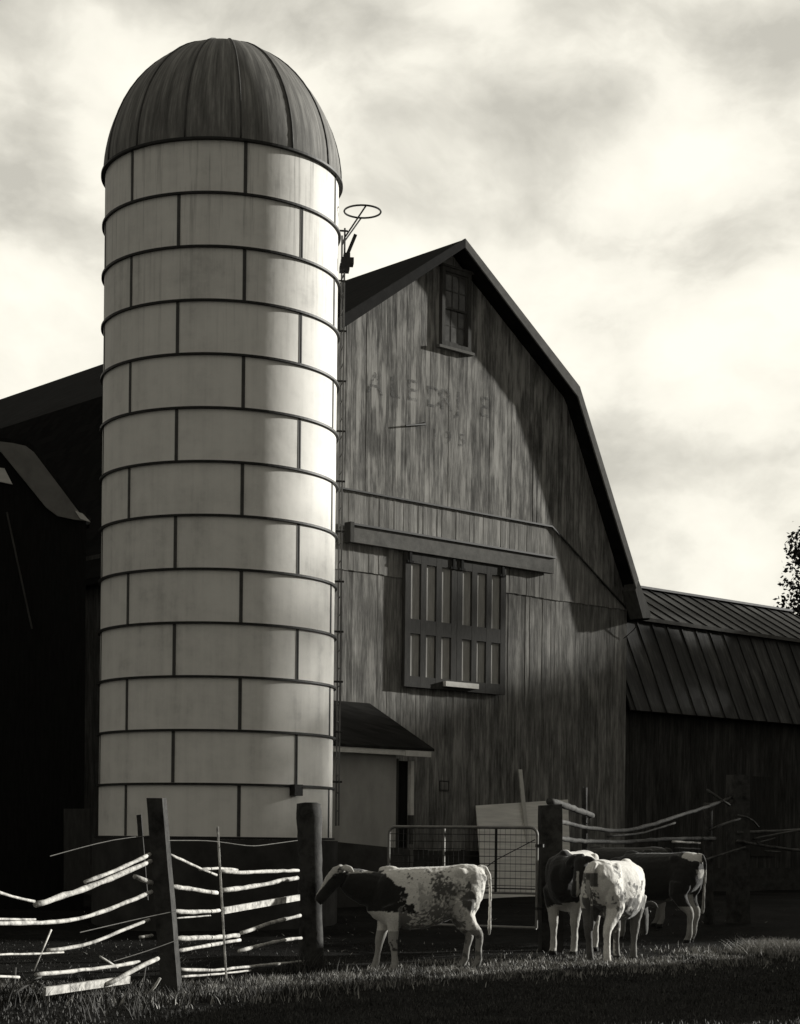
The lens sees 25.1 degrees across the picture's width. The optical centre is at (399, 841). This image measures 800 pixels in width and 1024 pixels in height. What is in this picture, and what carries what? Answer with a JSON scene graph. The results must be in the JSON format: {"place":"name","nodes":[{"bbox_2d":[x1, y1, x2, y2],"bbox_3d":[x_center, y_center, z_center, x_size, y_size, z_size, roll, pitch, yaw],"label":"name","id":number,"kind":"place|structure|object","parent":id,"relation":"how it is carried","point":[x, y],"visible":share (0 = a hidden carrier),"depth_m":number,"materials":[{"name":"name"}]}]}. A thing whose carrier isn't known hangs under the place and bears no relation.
{"place":"outdoors","nodes":[
{"label":"outdoors","id":0,"kind":"place"},
{"bbox_2d":[0,890,799,1023],"bbox_3d":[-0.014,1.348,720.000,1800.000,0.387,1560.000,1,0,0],"label":"ground","id":1,"kind":"structure","parent":0,"point":[777,912],"depth_m":23.30,"materials":[{"name":"black soil"}]},
{"bbox_2d":[12,967,16,992],"bbox_3d":[-3.280,1.270,15.252,0.032,0.401,0.129,1,0,7],"label":"branch","id":2,"kind":"object","parent":1,"relation":"on","point":[14,974],"visible":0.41,"depth_m":15.27,"materials":[{"name":"grey plant"}]},
{"bbox_2d":[5,976,41,1001],"bbox_3d":[-3.181,1.241,15.199,0.029,0.194,0.465,1,0,29],"label":"branch","id":3,"kind":"object","parent":1,"relation":"on","point":[26,985],"visible":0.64,"depth_m":15.19,"materials":[{"name":"grey plant"}]},
{"bbox_2d":[0,437,90,910],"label":"feed house","id":4,"kind":"structure","parent":1,"relation":"on","point":[45,518],"depth_m":32.83,"materials":[{"name":"black wood"}]},
{"bbox_2d":[64,809,89,889],"bbox_3d":[-5.916,0.149,32.934,0.483,1.494,0.060,1,0,-11],"label":"plank door","id":5,"kind":"structure","parent":4,"relation":"in","point":[76,821],"depth_m":32.90,"materials":[{"name":"brown wood"}]},
{"bbox_2d":[34,982,56,994],"bbox_3d":[-2.924,1.370,15.903,0.046,0.304,0.782,1,0,39],"label":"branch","id":6,"kind":"object","parent":1,"relation":"on","point":[39,984],"visible":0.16,"depth_m":15.63,"materials":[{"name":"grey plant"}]},
{"bbox_2d":[43,976,130,995],"bbox_3d":[-2.724,1.259,15.740,0.036,0.076,1.503,1,0,19],"label":"plank","id":7,"kind":"object","parent":1,"relation":"on","point":[67,988],"visible":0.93,"depth_m":15.59,"materials":[{"name":"white wood"}]},
{"bbox_2d":[105,957,159,986],"bbox_3d":[-2.433,1.185,16.399,0.054,0.222,0.882,1,0,24],"label":"log","id":8,"kind":"object","parent":7,"relation":"on","point":[131,971],"visible":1,"depth_m":16.35,"materials":[{"name":"white wood"}]},
{"bbox_2d":[140,967,145,993],"bbox_3d":[-2.373,1.278,16.650,0.022,0.322,0.312,1,0,2],"label":"branch","id":9,"kind":"object","parent":1,"relation":"on","point":[143,978],"visible":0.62,"depth_m":16.65,"materials":[{"name":"grey plant"}]},
{"bbox_2d":[148,977,160,993],"bbox_3d":[-2.317,1.376,16.700,0.203,0.231,0.028,1,0,0],"label":"branch","id":10,"kind":"object","parent":1,"relation":"on","point":[156,983],"visible":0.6,"depth_m":16.69,"materials":[{"name":"grey wood"}]},
{"bbox_2d":[0,798,323,993],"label":"rail fence","id":11,"kind":"object","parent":1,"relation":"on","point":[309,877],"visible":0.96,"depth_m":17.50,"materials":[{"name":"wood"}]},
{"bbox_2d":[91,38,381,930],"bbox_3d":[-3.005,-5.744,29.997,4.076,15.024,4.067,1,0,34],"label":"silo","id":12,"kind":"object","parent":1,"relation":"on","point":[221,180],"visible":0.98,"depth_m":28.31,"materials":[{"name":"white ceramic"}]},
{"bbox_2d":[0,239,650,894],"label":"barn","id":13,"kind":"structure","parent":1,"relation":"on","point":[494,603],"depth_m":39.74,"materials":[{"name":"grey wood"}]},
{"bbox_2d":[401,551,456,690],"bbox_3d":[0.649,-4.768,38.713,1.520,2.970,0.145,1,0,-42],"label":"hay door","id":14,"kind":"structure","parent":13,"relation":"in","point":[429,582],"depth_m":38.70,"materials":[{"name":"grey wood"}]},
{"bbox_2d":[436,262,474,356],"bbox_3d":[1.214,-11.558,39.148,1.060,1.820,0.140,1,0,-42],"label":"window","id":15,"kind":"structure","parent":13,"relation":"in","point":[455,286],"depth_m":39.16,"materials":[{"name":"grey wood"}]},
{"bbox_2d":[456,559,505,694],"bbox_3d":[1.778,-4.757,39.734,1.510,2.970,0.145,1,0,-42],"label":"hay door","id":16,"kind":"structure","parent":13,"relation":"in","point":[481,587],"depth_m":39.76,"materials":[{"name":"grey wood"}]},
{"bbox_2d":[322,700,433,907],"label":"milk house","id":17,"kind":"structure","parent":1,"relation":"on","point":[376,775],"depth_m":35.08,"materials":[{"name":"concrete"}]},
{"bbox_2d":[398,761,407,848],"bbox_3d":[0.030,-0.144,35.618,0.255,2.889,0.040,1,0,-42],"label":"door","id":18,"kind":"structure","parent":17,"relation":"in","point":[403,765],"depth_m":35.60,"materials":[{"name":"black wood"}]},
{"bbox_2d":[315,864,491,969],"bbox_3d":[0.049,0.891,20.714,2.063,1.286,0.598,-2,0,-8],"label":"cow","id":19,"kind":"object","parent":1,"relation":"on","point":[393,899],"visible":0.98,"depth_m":20.54},
{"bbox_2d":[476,800,569,898],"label":"plywood sheet","id":20,"kind":"object","parent":1,"relation":"on","point":[508,814],"visible":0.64,"depth_m":40.07,"materials":[{"name":"grey wood"}]},
{"bbox_2d":[518,769,529,846],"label":"batten","id":21,"kind":"object","parent":20,"relation":"on","point":[522,794],"visible":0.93,"depth_m":40.53,"materials":[{"name":"grey wood"}]},
{"bbox_2d":[543,850,599,955],"bbox_3d":[2.318,0.811,24.066,0.765,1.396,1.930,1,0,10],"label":"cow","id":22,"kind":"object","parent":1,"relation":"on","point":[564,870],"visible":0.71,"depth_m":23.59},
{"bbox_2d":[579,859,657,961],"bbox_3d":[2.811,0.886,23.026,0.684,1.325,2.089,1,0,26],"label":"cow","id":23,"kind":"object","parent":1,"relation":"on","point":[613,894],"visible":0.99,"depth_m":22.37},
{"bbox_2d":[587,846,672,926],"bbox_3d":[3.490,0.749,30.139,2.183,1.348,0.646,1,0,10],"label":"cow","id":24,"kind":"object","parent":1,"relation":"on","point":[601,852],"visible":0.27,"depth_m":29.92},
{"bbox_2d":[609,851,706,942],"bbox_3d":[3.659,0.826,27.099,2.203,1.362,0.652,1,0,41],"label":"cow","id":25,"kind":"object","parent":1,"relation":"on","point":[677,878],"visible":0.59,"depth_m":26.54},
{"bbox_2d":[538,774,799,951],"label":"rail fence","id":26,"kind":"object","parent":1,"relation":"on","point":[552,822],"visible":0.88,"depth_m":30.53,"materials":[{"name":"grey wood"}]},
{"bbox_2d":[387,825,543,929],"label":"farm gate","id":27,"kind":"structure","parent":26,"relation":"attached to","point":[495,885],"depth_m":24.27,"materials":[{"name":"metal"}]},
{"bbox_2d":[624,586,799,890],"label":"barn wing","id":28,"kind":"structure","parent":1,"relation":"on","point":[712,692],"depth_m":46.34,"materials":[{"name":"black wood"}]},
{"bbox_2d":[750,776,774,855],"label":"door","id":29,"kind":"structure","parent":28,"relation":"in","point":[762,789],"depth_m":47.36,"materials":[{"name":"brown wood"}]},
{"bbox_2d":[719,936,799,958],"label":"grass","id":30,"kind":"structure","parent":1,"relation":"on","point":[782,947],"depth_m":24.32,"materials":[{"name":"plant"}]},
{"bbox_2d":[773,521,799,616],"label":"tree","id":31,"kind":"object","parent":1,"relation":"on","point":[796,553],"visible":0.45,"depth_m":75.94,"materials":[{"name":"black plant"}]},
{"bbox_2d":[0,939,799,1023],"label":"grass","id":32,"kind":"structure","parent":0,"point":[421,974],"depth_m":17.23,"materials":[{"name":"plant"}]},
{"bbox_2d":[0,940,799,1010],"bbox_3d":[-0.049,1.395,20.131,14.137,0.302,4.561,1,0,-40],"label":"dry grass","id":33,"kind":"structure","parent":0,"point":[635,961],"depth_m":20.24,"materials":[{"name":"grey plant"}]},
{"bbox_2d":[0,0,799,613],"label":"sky","id":34,"kind":"structure","parent":0,"point":[627,172],"materials":[{"name":"white"}]},
{"bbox_2d":[84,906,792,971],"bbox_3d":[0.837,1.374,27.921,12.992,0.311,13.864,1,0,0],"label":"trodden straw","id":35,"kind":"object","parent":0,"point":[442,948],"visible":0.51,"depth_m":24.47,"materials":[{"name":"grey plant"}]}
]}

